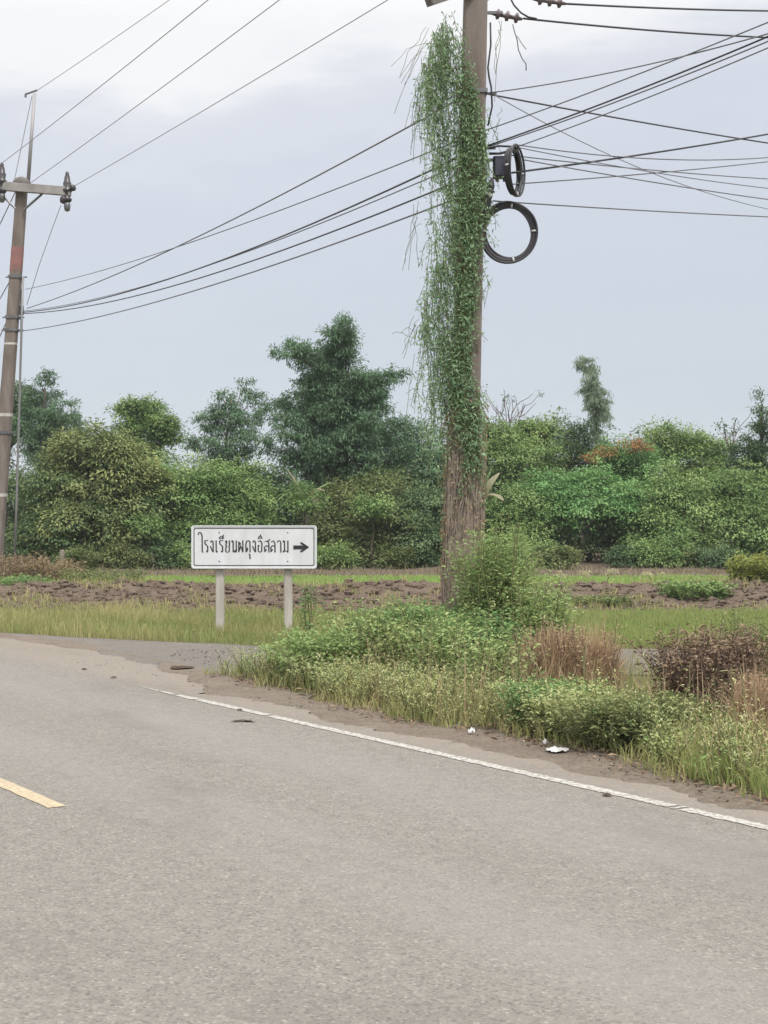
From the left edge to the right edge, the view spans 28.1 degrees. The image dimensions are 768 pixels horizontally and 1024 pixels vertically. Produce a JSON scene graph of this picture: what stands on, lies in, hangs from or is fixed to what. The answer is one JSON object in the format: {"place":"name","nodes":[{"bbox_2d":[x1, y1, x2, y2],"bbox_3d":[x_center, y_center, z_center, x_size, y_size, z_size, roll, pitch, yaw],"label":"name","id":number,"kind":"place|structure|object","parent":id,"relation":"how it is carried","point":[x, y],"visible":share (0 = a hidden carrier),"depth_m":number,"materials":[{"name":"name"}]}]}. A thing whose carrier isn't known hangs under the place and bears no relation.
{"place":"outdoors","nodes":[
{"label":"outdoors","id":0,"kind":"place"},
{"bbox_2d":[0,540,756,577],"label":"woodland floor","id":1,"kind":"structure","parent":0,"point":[592,564],"depth_m":38.86,"materials":[{"name":"brown soil"}]},
{"bbox_2d":[0,379,48,551],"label":"woodland tree","id":2,"kind":"object","parent":1,"relation":"on","point":[15,405],"visible":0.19,"depth_m":51.82,"materials":[{"name":"green plant"}]},
{"bbox_2d":[3,539,52,568],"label":"understory shrub","id":3,"kind":"object","parent":1,"relation":"on","point":[19,551],"visible":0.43,"depth_m":40.70,"materials":[{"name":"green plant"}]},
{"bbox_2d":[4,463,78,548],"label":"deep wood tree","id":4,"kind":"object","parent":1,"relation":"on","point":[10,508],"visible":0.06,"depth_m":56.22,"materials":[{"name":"green plant"}]},
{"bbox_2d":[11,365,92,485],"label":"woodland tree","id":5,"kind":"object","parent":1,"relation":"on","point":[38,434],"visible":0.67,"depth_m":49.79,"materials":[{"name":"green plant"}]},
{"bbox_2d":[55,545,108,575],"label":"shrub","id":6,"kind":"object","parent":1,"relation":"on","point":[82,555],"visible":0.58,"depth_m":36.32,"materials":[{"name":"green plant"}]},
{"bbox_2d":[4,417,185,567],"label":"mango tree","id":7,"kind":"object","parent":1,"relation":"on","point":[89,505],"visible":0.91,"depth_m":41.36,"materials":[{"name":"green plant"}]},
{"bbox_2d":[94,537,155,569],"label":"understory shrub","id":8,"kind":"object","parent":1,"relation":"on","point":[131,560],"visible":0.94,"depth_m":40.02,"materials":[{"name":"green plant"}]},
{"bbox_2d":[93,391,194,550],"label":"woodland tree","id":9,"kind":"object","parent":1,"relation":"on","point":[140,416],"visible":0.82,"depth_m":49.70,"materials":[{"name":"green plant"}]},
{"bbox_2d":[123,512,172,567],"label":"sapling","id":10,"kind":"object","parent":1,"relation":"on","point":[150,529],"visible":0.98,"depth_m":40.65,"materials":[{"name":"green plant"}]},
{"bbox_2d":[126,532,189,569],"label":"understory shrub","id":11,"kind":"object","parent":1,"relation":"on","point":[162,561],"visible":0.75,"depth_m":40.37,"materials":[{"name":"green plant"}]},
{"bbox_2d":[119,444,246,560],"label":"woodland tree","id":12,"kind":"object","parent":1,"relation":"on","point":[187,483],"visible":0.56,"depth_m":42.15,"materials":[{"name":"green plant"}]},
{"bbox_2d":[156,538,210,569],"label":"understory shrub","id":13,"kind":"object","parent":1,"relation":"on","point":[184,556],"visible":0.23,"depth_m":40.09,"materials":[{"name":"green plant"}]},
{"bbox_2d":[179,376,274,503],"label":"woodland tree","id":14,"kind":"object","parent":1,"relation":"on","point":[246,434],"visible":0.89,"depth_m":47.74,"materials":[{"name":"green plant"}]},
{"bbox_2d":[172,449,302,547],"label":"woodland tree","id":15,"kind":"object","parent":1,"relation":"on","point":[254,506],"visible":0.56,"depth_m":42.50,"materials":[{"name":"green plant"}]},
{"bbox_2d":[212,459,305,524],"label":"deep wood tree","id":16,"kind":"object","parent":1,"relation":"on","point":[280,478],"visible":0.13,"depth_m":53.78,"materials":[{"name":"green plant"}]},
{"bbox_2d":[271,477,332,524],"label":"sapling","id":17,"kind":"object","parent":1,"relation":"on","point":[299,507],"visible":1,"depth_m":40.67,"materials":[{"name":"green plant"}]},
{"bbox_2d":[317,535,365,569],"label":"understory shrub","id":18,"kind":"object","parent":1,"relation":"on","point":[336,556],"visible":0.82,"depth_m":40.09,"materials":[{"name":"green plant"}]},
{"bbox_2d":[0,562,727,575],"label":"dry undergrowth","id":19,"kind":"object","parent":1,"relation":"on","point":[438,571],"visible":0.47,"depth_m":37.95,"materials":[{"name":"brown plant"}]},
{"bbox_2d":[301,464,435,566],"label":"woodland tree","id":20,"kind":"object","parent":1,"relation":"on","point":[359,536],"visible":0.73,"depth_m":41.75,"materials":[{"name":"green plant"}]},
{"bbox_2d":[345,490,398,567],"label":"sapling","id":21,"kind":"object","parent":1,"relation":"on","point":[375,506],"visible":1,"depth_m":40.63,"materials":[{"name":"green plant"}]},
{"bbox_2d":[361,543,423,569],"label":"understory shrub","id":22,"kind":"object","parent":1,"relation":"on","point":[395,556],"visible":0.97,"depth_m":40.54,"materials":[{"name":"green plant"}]},
{"bbox_2d":[379,536,441,567],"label":"understory shrub","id":23,"kind":"object","parent":1,"relation":"on","point":[430,555],"visible":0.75,"depth_m":40.73,"materials":[{"name":"green plant"}]},
{"bbox_2d":[380,412,482,516],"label":"woodland tree","id":24,"kind":"object","parent":1,"relation":"on","point":[420,468],"visible":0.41,"depth_m":45.39,"materials":[{"name":"green plant"}]},
{"bbox_2d":[381,467,493,566],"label":"woodland tree","id":25,"kind":"object","parent":1,"relation":"on","point":[431,531],"visible":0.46,"depth_m":41.53,"materials":[{"name":"green plant"}]},
{"bbox_2d":[482,416,570,531],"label":"woodland tree","id":26,"kind":"object","parent":1,"relation":"on","point":[503,451],"visible":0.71,"depth_m":45.78,"materials":[{"name":"green plant"}]},
{"bbox_2d":[481,479,584,565],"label":"woodland tree","id":27,"kind":"object","parent":1,"relation":"on","point":[526,506],"visible":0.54,"depth_m":41.56,"materials":[{"name":"green plant"}]},
{"bbox_2d":[501,405,585,551],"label":"woodland tree","id":28,"kind":"object","parent":1,"relation":"on","point":[545,431],"visible":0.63,"depth_m":47.63,"materials":[{"name":"green plant"}]},
{"bbox_2d":[520,541,585,569],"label":"understory shrub","id":29,"kind":"object","parent":1,"relation":"on","point":[560,555],"visible":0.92,"depth_m":40.07,"materials":[{"name":"green plant"}]},
{"bbox_2d":[540,417,631,541],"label":"woodland tree","id":30,"kind":"object","parent":1,"relation":"on","point":[574,432],"visible":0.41,"depth_m":48.06,"materials":[{"name":"green plant"}]},
{"bbox_2d":[527,514,656,562],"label":"bush","id":31,"kind":"object","parent":1,"relation":"on","point":[594,540],"visible":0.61,"depth_m":42.59,"materials":[{"name":"green plant"}]},
{"bbox_2d":[514,453,671,561],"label":"spreading tree","id":32,"kind":"object","parent":1,"relation":"on","point":[620,494],"visible":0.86,"depth_m":42.47,"materials":[{"name":"green plant"}]},
{"bbox_2d":[571,355,614,556],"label":"tree","id":33,"kind":"object","parent":1,"relation":"on","point":[591,392],"visible":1,"depth_m":46.69,"materials":[{"name":"green plant"}]},
{"bbox_2d":[602,543,654,567],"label":"understory shrub","id":34,"kind":"object","parent":1,"relation":"on","point":[617,559],"visible":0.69,"depth_m":40.79,"materials":[{"name":"green plant"}]},
{"bbox_2d":[577,429,682,524],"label":"flame tree","id":35,"kind":"object","parent":1,"relation":"on","point":[628,460],"visible":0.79,"depth_m":45.47,"materials":[{"name":"green plant"}]},
{"bbox_2d":[620,535,688,568],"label":"understory shrub","id":36,"kind":"object","parent":1,"relation":"on","point":[662,556],"visible":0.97,"depth_m":40.32,"materials":[{"name":"green plant"}]},
{"bbox_2d":[599,459,736,565],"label":"woodland tree","id":37,"kind":"object","parent":1,"relation":"on","point":[667,523],"visible":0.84,"depth_m":41.98,"materials":[{"name":"green plant"}]},
{"bbox_2d":[622,414,714,486],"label":"woodland tree","id":38,"kind":"object","parent":1,"relation":"on","point":[682,446],"visible":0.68,"depth_m":47.82,"materials":[{"name":"green plant"}]},
{"bbox_2d":[673,425,738,537],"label":"woodland tree","id":39,"kind":"object","parent":1,"relation":"on","point":[717,458],"visible":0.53,"depth_m":48.43,"materials":[{"name":"green plant"}]},
{"bbox_2d":[676,538,751,568],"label":"understory shrub","id":40,"kind":"object","parent":1,"relation":"on","point":[720,558],"visible":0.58,"depth_m":39.93,"materials":[{"name":"green plant"}]},
{"bbox_2d":[697,456,767,559],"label":"woodland tree","id":41,"kind":"object","parent":1,"relation":"on","point":[741,513],"visible":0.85,"depth_m":42.39,"materials":[{"name":"green plant"}]},
{"bbox_2d":[719,386,767,554],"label":"woodland tree","id":42,"kind":"object","parent":1,"relation":"on","point":[755,451],"visible":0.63,"depth_m":44.30,"materials":[{"name":"green plant"}]},
{"bbox_2d":[0,638,767,1023],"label":"road","id":43,"kind":"structure","parent":0,"point":[174,858],"depth_m":7.36,"materials":[{"name":"grey asphalt"}]},
{"bbox_2d":[0,778,65,807],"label":"line","id":44,"kind":"object","parent":43,"relation":"on","point":[28,794],"visible":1,"depth_m":9.49,"materials":[{"name":"yellow paint"}]},
{"bbox_2d":[140,686,767,829],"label":"edge line","id":45,"kind":"object","parent":43,"relation":"on","point":[689,810],"visible":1,"depth_m":10.46,"materials":[{"name":"white paint"}]},
{"bbox_2d":[0,633,767,810],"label":"road shoulder","id":46,"kind":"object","parent":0,"point":[571,761],"visible":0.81,"depth_m":12.14},
{"bbox_2d":[0,515,767,775],"bbox_3d":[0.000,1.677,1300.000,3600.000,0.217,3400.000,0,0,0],"label":"ground","id":47,"kind":"structure","parent":0,"point":[639,681],"depth_m":16.46,"materials":[{"name":"brown soil"}]},
{"bbox_2d":[0,89,75,570],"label":"utility pole","id":48,"kind":"object","parent":47,"relation":"on","point":[21,187],"visible":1,"depth_m":38.85,"materials":[{"name":"concrete"}]},
{"bbox_2d":[23,201,450,330],"bbox_3d":[-4.102,-4.018,27.750,0.020,1.182,24.675,0,0,-24],"label":"overhead cable","id":49,"kind":"object","parent":48,"relation":"attached to","point":[258,269],"visible":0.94,"depth_m":22.30,"materials":[{"name":"grey plastic"}]},
{"bbox_2d":[0,580,411,646],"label":"verge grass","id":50,"kind":"structure","parent":47,"relation":"on","point":[102,622],"depth_m":23.30,"materials":[{"name":"green plant"}]},
{"bbox_2d":[191,525,316,631],"bbox_3d":[-1.920,0.999,22.786,1.854,1.601,0.186,0,0,0],"label":"road sign","id":51,"kind":"object","parent":47,"relation":"on","point":[220,549],"visible":1,"depth_m":22.70,"materials":[{"name":"white metal"}]},
{"bbox_2d":[291,582,325,635],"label":"weed stalk","id":52,"kind":"object","parent":47,"relation":"on","point":[307,595],"visible":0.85,"depth_m":16.82,"materials":[{"name":"green plant"}]},
{"bbox_2d":[253,620,391,684],"bbox_3d":[-0.542,1.445,15.783,1.659,0.656,1.335,0,0,0],"label":"shrub","id":53,"kind":"object","parent":47,"relation":"on","point":[305,645],"visible":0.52,"depth_m":15.52,"materials":[{"name":"green plant"}]},
{"bbox_2d":[243,310,423,535],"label":"bamboo like tree","id":54,"kind":"object","parent":47,"relation":"on","point":[337,419],"visible":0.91,"depth_m":44.43,"materials":[{"name":"green plant"}]},
{"bbox_2d":[318,600,425,649],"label":"shrub","id":55,"kind":"object","parent":47,"relation":"on","point":[364,614],"visible":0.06,"depth_m":16.03,"materials":[{"name":"green plant"}]},
{"bbox_2d":[0,573,767,614],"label":"earth bank","id":56,"kind":"structure","parent":47,"relation":"on","point":[639,588],"depth_m":28.10,"materials":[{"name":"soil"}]},
{"bbox_2d":[0,577,767,614],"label":"soil clods","id":57,"kind":"object","parent":56,"relation":"on","point":[103,593],"visible":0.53,"depth_m":28.12,"materials":[{"name":"brown soil"}]},
{"bbox_2d":[566,592,635,607],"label":"weed clump","id":58,"kind":"object","parent":56,"relation":"on","point":[608,600],"visible":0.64,"depth_m":27.24,"materials":[{"name":"green plant"}]},
{"bbox_2d":[652,578,737,600],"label":"weed clump","id":59,"kind":"object","parent":56,"relation":"on","point":[707,589],"visible":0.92,"depth_m":27.94,"materials":[{"name":"green plant"}]},
{"bbox_2d":[360,591,476,655],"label":"shrub","id":60,"kind":"object","parent":47,"relation":"on","point":[417,614],"visible":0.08,"depth_m":15.56,"materials":[{"name":"green plant"}]},
{"bbox_2d":[318,595,539,701],"bbox_3d":[0.327,1.323,14.938,2.098,0.947,3.890,0,0,0],"label":"thicket","id":61,"kind":"object","parent":47,"relation":"on","point":[408,651],"visible":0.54,"depth_m":14.39,"materials":[{"name":"green plant"}]},
{"bbox_2d":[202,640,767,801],"bbox_3d":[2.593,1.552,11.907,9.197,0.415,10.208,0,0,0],"label":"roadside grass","id":62,"kind":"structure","parent":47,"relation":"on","point":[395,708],"depth_m":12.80,"materials":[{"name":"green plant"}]},
{"bbox_2d":[401,598,568,691],"bbox_3d":[0.906,1.315,14.970,1.389,0.926,1.314,0,0,-36],"label":"shrub","id":63,"kind":"object","parent":47,"relation":"on","point":[495,628],"visible":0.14,"depth_m":14.81,"materials":[{"name":"green plant"}]},
{"bbox_2d":[205,672,767,804],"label":"leaf litter","id":64,"kind":"object","parent":47,"relation":"on","point":[463,727],"visible":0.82,"depth_m":11.56,"materials":[{"name":"brown plant"}]},
{"bbox_2d":[209,637,767,788],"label":"flowering weeds","id":65,"kind":"object","parent":47,"relation":"on","point":[329,680],"visible":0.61,"depth_m":13.03,"materials":[{"name":"green plant"}]},
{"bbox_2d":[425,0,565,408],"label":"utility pole","id":66,"kind":"object","parent":47,"relation":"on","point":[475,13],"visible":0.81,"depth_m":16.37,"materials":[{"name":"concrete"}]},
{"bbox_2d":[24,182,454,313],"bbox_3d":[-4.096,-4.334,27.750,0.020,1.428,24.681,0,0,-24],"label":"overhead cable","id":67,"kind":"object","parent":66,"relation":"attached to","point":[263,256],"visible":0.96,"depth_m":22.17,"materials":[{"name":"grey plastic"}]},
{"bbox_2d":[25,141,455,289],"bbox_3d":[-4.056,-4.862,27.750,0.015,1.601,24.660,0,0,-24],"label":"overhead cable","id":68,"kind":"object","parent":66,"relation":"attached to","point":[256,218],"visible":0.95,"depth_m":22.52,"materials":[{"name":"grey plastic"}]},
{"bbox_2d":[24,156,458,312],"bbox_3d":[-4.089,-4.481,27.750,0.022,1.200,24.687,0,0,-24],"label":"overhead cable","id":69,"kind":"object","parent":66,"relation":"attached to","point":[411,179],"visible":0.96,"depth_m":22.09,"materials":[{"name":"grey plastic"}]},
{"bbox_2d":[26,100,456,308],"bbox_3d":[-4.047,-4.845,27.750,0.020,0.666,24.641,0,0,-24],"label":"overhead cable","id":70,"kind":"object","parent":66,"relation":"attached to","point":[405,128],"visible":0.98,"depth_m":22.47,"materials":[{"name":"grey plastic"}]},
{"bbox_2d":[25,165,457,310],"bbox_3d":[-4.088,-4.456,27.750,0.014,1.309,24.686,0,0,-24],"label":"overhead cable","id":71,"kind":"object","parent":66,"relation":"attached to","point":[265,244],"visible":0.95,"depth_m":21.59,"materials":[{"name":"grey plastic"}]},
{"bbox_2d":[394,10,503,508],"bbox_3d":[0.682,-2.701,16.473,1.214,5.336,0.683,0,0,0],"label":"climbing vine","id":72,"kind":"object","parent":66,"relation":"attached to","point":[444,70],"visible":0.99,"depth_m":16.30,"materials":[{"name":"green plant"}]},
{"bbox_2d":[438,400,489,616],"bbox_3d":[0.854,0.274,16.500,0.572,2.952,0.549,0,0,0],"label":"dead vine","id":73,"kind":"object","parent":66,"relation":"attached to","point":[471,515],"visible":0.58,"depth_m":16.33,"materials":[{"name":"brown plant"}]},
{"bbox_2d":[485,145,519,181],"bbox_3d":[1.263,-3.732,16.458,0.378,0.375,0.184,0,0,0],"label":"splice box","id":74,"kind":"object","parent":66,"relation":"attached to","point":[498,164],"visible":0.73,"depth_m":16.39,"materials":[{"name":"grey plastic"}]},
{"bbox_2d":[503,143,525,196],"bbox_3d":[1.390,-3.642,16.402,0.094,0.559,0.579,0,0,21],"label":"cable coil","id":75,"kind":"object","parent":74,"relation":"hanging from","point":[520,180],"visible":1,"depth_m":16.42,"materials":[{"name":"grey"}]},
{"bbox_2d":[483,201,537,263],"bbox_3d":[1.333,-2.989,16.455,0.633,0.674,0.104,0,0,-5],"label":"cable coil","id":76,"kind":"object","parent":66,"relation":"hanging from","point":[526,213],"visible":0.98,"depth_m":16.43,"materials":[{"name":"grey rubber"}]},
{"bbox_2d":[487,22,767,129],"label":"overhead cable","id":77,"kind":"object","parent":66,"relation":"attached to","point":[633,75],"visible":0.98,"depth_m":14.52,"materials":[{"name":"grey plastic"}]},
{"bbox_2d":[487,41,767,147],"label":"overhead cable","id":78,"kind":"object","parent":66,"relation":"attached to","point":[634,94],"visible":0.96,"depth_m":14.51,"materials":[{"name":"grey plastic"}]},
{"bbox_2d":[487,33,767,93],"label":"overhead cable","id":79,"kind":"object","parent":66,"relation":"attached to","point":[631,67],"visible":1,"depth_m":14.60,"materials":[{"name":"grey plastic"}]},
{"bbox_2d":[488,36,767,145],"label":"overhead cable","id":80,"kind":"object","parent":66,"relation":"attached to","point":[744,46],"visible":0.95,"depth_m":14.52,"materials":[{"name":"grey plastic"}]},
{"bbox_2d":[493,95,767,143],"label":"overhead cable","id":81,"kind":"object","parent":66,"relation":"attached to","point":[626,119],"visible":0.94,"depth_m":18.50,"materials":[{"name":"grey plastic"}]},
{"bbox_2d":[511,133,767,173],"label":"overhead cable","id":82,"kind":"object","parent":66,"relation":"attached to","point":[536,169],"visible":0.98,"depth_m":18.53,"materials":[{"name":"grey plastic"}]},
{"bbox_2d":[523,17,765,37],"bbox_3d":[4.096,-6.033,19.249,0.023,1.488,7.569,0,0,43],"label":"overhead cable","id":83,"kind":"object","parent":66,"relation":"attached to","point":[583,24],"visible":0.94,"depth_m":18.00,"materials":[{"name":"grey plastic"}]},
{"bbox_2d":[565,3,767,11],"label":"overhead cable","id":84,"kind":"object","parent":66,"relation":"attached to","point":[619,6],"visible":1,"depth_m":18.01,"materials":[{"name":"grey plastic"}]},
{"bbox_2d":[440,509,560,626],"bbox_3d":[1.182,0.889,15.787,1.267,1.850,1.187,0,0,0],"label":"shrub","id":85,"kind":"object","parent":47,"relation":"on","point":[499,567],"visible":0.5,"depth_m":15.61,"materials":[{"name":"green plant"}]},
{"bbox_2d":[273,623,767,782],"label":"dry stalks","id":86,"kind":"object","parent":47,"relation":"on","point":[464,664],"visible":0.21,"depth_m":12.67,"materials":[{"name":"green plant"}]},
{"bbox_2d":[488,567,591,684],"bbox_3d":[1.477,1.171,15.443,1.100,1.257,1.442,0,0,0],"label":"shrub","id":87,"kind":"object","parent":47,"relation":"on","point":[555,610],"visible":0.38,"depth_m":15.20,"materials":[{"name":"green plant"}]},
{"bbox_2d":[334,613,765,759],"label":"tall herbs","id":88,"kind":"object","parent":47,"relation":"on","point":[584,673],"visible":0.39,"depth_m":12.68,"materials":[{"name":"green plant"}]},
{"bbox_2d":[496,613,608,685],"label":"dry grass","id":89,"kind":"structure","parent":47,"relation":"on","point":[556,651],"depth_m":14.21,"materials":[{"name":"brown plant"}]},
{"bbox_2d":[489,670,624,731],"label":"shrub","id":90,"kind":"object","parent":47,"relation":"on","point":[514,688],"visible":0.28,"depth_m":12.32,"materials":[{"name":"green plant"}]},
{"bbox_2d":[385,604,767,648],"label":"meadow grass","id":91,"kind":"structure","parent":47,"relation":"on","point":[637,622],"depth_m":23.64,"materials":[{"name":"green plant"}]},
{"bbox_2d":[513,676,639,740],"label":"shrub","id":92,"kind":"object","parent":47,"relation":"on","point":[551,707],"visible":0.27,"depth_m":11.92,"materials":[{"name":"green plant"}]},
{"bbox_2d":[545,608,640,697],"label":"dry grass","id":93,"kind":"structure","parent":47,"relation":"on","point":[605,666],"depth_m":14.30,"materials":[{"name":"brown plant"}]},
{"bbox_2d":[544,682,722,752],"bbox_3d":[1.840,1.531,11.399,1.301,0.473,1.126,0,0,0],"label":"shrub","id":94,"kind":"object","parent":47,"relation":"on","point":[609,727],"visible":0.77,"depth_m":11.27,"materials":[{"name":"green plant"}]},
{"bbox_2d":[621,614,767,721],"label":"dead shrub","id":95,"kind":"object","parent":47,"relation":"on","point":[706,667],"visible":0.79,"depth_m":12.90,"materials":[{"name":"brown plant"}]},
{"bbox_2d":[658,720,767,797],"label":"lush grass","id":96,"kind":"structure","parent":47,"relation":"on","point":[752,779],"depth_m":9.97,"materials":[{"name":"green plant"}]},
{"bbox_2d":[696,608,767,683],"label":"shrub","id":97,"kind":"object","parent":47,"relation":"on","point":[734,621],"visible":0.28,"depth_m":14.42,"materials":[{"name":"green plant"}]},
{"bbox_2d":[0,0,767,505],"label":"sky","id":98,"kind":"structure","parent":0,"point":[672,308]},
{"bbox_2d":[7,633,763,674],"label":"side road","id":99,"kind":"structure","parent":0,"point":[164,651],"depth_m":19.35,"materials":[{"name":"grey asphalt"}]},
{"bbox_2d":[710,653,767,742],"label":"dry grass","id":100,"kind":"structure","parent":0,"point":[761,693],"depth_m":11.66,"materials":[{"name":"beige plant"}]},
{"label":"field","id":101,"kind":"structure","parent":0,"visible":0},
{"bbox_2d":[0,550,50,580],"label":"weed clump","id":102,"kind":"object","parent":101,"relation":"on","point":[18,569],"visible":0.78,"depth_m":33.42,"materials":[{"name":"brown plant"}]},
{"bbox_2d":[16,557,87,581],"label":"weed clump","id":103,"kind":"object","parent":101,"relation":"on","point":[56,568],"visible":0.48,"depth_m":34.27,"materials":[{"name":"green plant"}]},
{"bbox_2d":[58,566,148,581],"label":"weed clump","id":104,"kind":"object","parent":101,"relation":"on","point":[93,574],"visible":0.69,"depth_m":32.33,"materials":[{"name":"green plant"}]},
{"bbox_2d":[1,573,730,584],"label":"rice field","id":105,"kind":"structure","parent":101,"relation":"on","point":[271,579],"depth_m":34.55,"materials":[{"name":"green plant"}]},
{"bbox_2d":[721,550,767,581],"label":"shrub","id":106,"kind":"object","parent":101,"relation":"on","point":[757,566],"visible":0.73,"depth_m":29.42,"materials":[{"name":"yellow plant"}]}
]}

